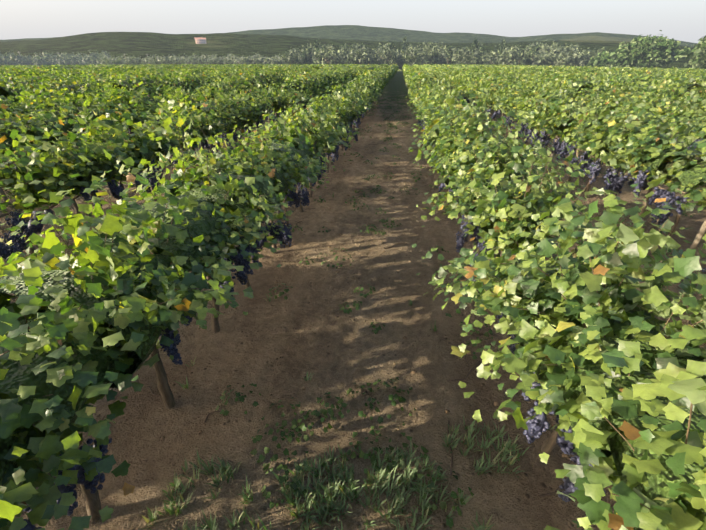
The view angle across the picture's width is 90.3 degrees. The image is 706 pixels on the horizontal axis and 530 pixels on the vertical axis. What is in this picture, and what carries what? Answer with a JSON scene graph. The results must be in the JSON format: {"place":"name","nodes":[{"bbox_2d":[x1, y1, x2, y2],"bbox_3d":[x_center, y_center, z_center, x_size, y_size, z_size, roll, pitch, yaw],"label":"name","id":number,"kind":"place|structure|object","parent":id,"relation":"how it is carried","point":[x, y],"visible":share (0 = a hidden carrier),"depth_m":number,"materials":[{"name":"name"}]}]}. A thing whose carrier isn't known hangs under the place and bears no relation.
{"place":"outdoors","nodes":[
{"label":"outdoors","id":0,"kind":"place"},
{"bbox_2d":[0,25,697,46],"bbox_3d":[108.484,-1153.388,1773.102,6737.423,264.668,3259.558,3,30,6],"label":"hill","id":1,"kind":"structure","parent":0,"point":[352,32],"depth_m":2178.94,"materials":[{"name":"green plant"}]},
{"bbox_2d":[0,32,700,68],"bbox_3d":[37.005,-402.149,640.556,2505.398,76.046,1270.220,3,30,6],"label":"hill","id":2,"kind":"structure","parent":0,"point":[141,45],"depth_m":641.25,"materials":[{"name":"green plant"}]},
{"bbox_2d":[195,37,206,43],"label":"farmhouse walls","id":3,"kind":"structure","parent":2,"relation":"on","point":[196,41],"depth_m":646.23,"materials":[{"name":"beige paint"}]},
{"bbox_2d":[0,64,705,529],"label":"vine","id":4,"kind":"object","parent":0,"point":[32,452],"depth_m":2.17,"materials":[{"name":"green plant"}]},
{"bbox_2d":[0,87,705,529],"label":"grape clusters","id":5,"kind":"object","parent":4,"relation":"hanging from","point":[536,429],"visible":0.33,"depth_m":4.50,"materials":[{"name":"purple food"}]},
{"bbox_2d":[0,116,704,445],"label":"grape stalks","id":6,"kind":"object","parent":5,"relation":"on","point":[280,220],"visible":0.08,"depth_m":5.12,"materials":[{"name":"green"}]},
{"bbox_2d":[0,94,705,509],"bbox_3d":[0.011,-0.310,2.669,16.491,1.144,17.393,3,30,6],"label":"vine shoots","id":7,"kind":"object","parent":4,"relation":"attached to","point":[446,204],"visible":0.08,"depth_m":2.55,"materials":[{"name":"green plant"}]},
{"bbox_2d":[0,68,705,529],"bbox_3d":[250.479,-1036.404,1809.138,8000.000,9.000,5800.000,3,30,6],"label":"ground","id":8,"kind":"structure","parent":0,"point":[278,348],"depth_m":3.25,"materials":[{"name":"soil"}]},
{"bbox_2d":[0,69,705,109],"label":"vine canopy","id":9,"kind":"object","parent":8,"relation":"on","point":[5,93],"visible":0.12,"depth_m":15.19,"materials":[{"name":"green plant"}]},
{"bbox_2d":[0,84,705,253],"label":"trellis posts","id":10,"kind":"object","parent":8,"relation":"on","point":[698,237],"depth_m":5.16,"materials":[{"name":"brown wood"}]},
{"bbox_2d":[0,91,705,529],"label":"alley weeds","id":11,"kind":"object","parent":8,"relation":"on","point":[508,447],"depth_m":2.47,"materials":[{"name":"green plant"}]},
{"bbox_2d":[2,64,703,78],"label":"vine canopy","id":12,"kind":"object","parent":8,"relation":"on","point":[228,66],"visible":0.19,"depth_m":57.26,"materials":[{"name":"green plant"}]},
{"bbox_2d":[57,105,650,483],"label":"soil clods","id":13,"kind":"object","parent":8,"relation":"on","point":[496,403],"visible":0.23,"depth_m":3.69,"materials":[{"name":"brown soil"}]},
{"bbox_2d":[149,115,651,496],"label":"fallen twigs","id":14,"kind":"object","parent":8,"relation":"on","point":[552,493],"visible":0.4,"depth_m":3.08,"materials":[{"name":"brown wood"}]},
{"bbox_2d":[0,30,705,69],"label":"tree","id":15,"kind":"object","parent":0,"point":[634,52],"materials":[{"name":"green plant"}]},
{"bbox_2d":[0,0,705,42],"label":"sky","id":16,"kind":"structure","parent":0,"point":[681,20],"materials":[{"name":"white"}]}
]}

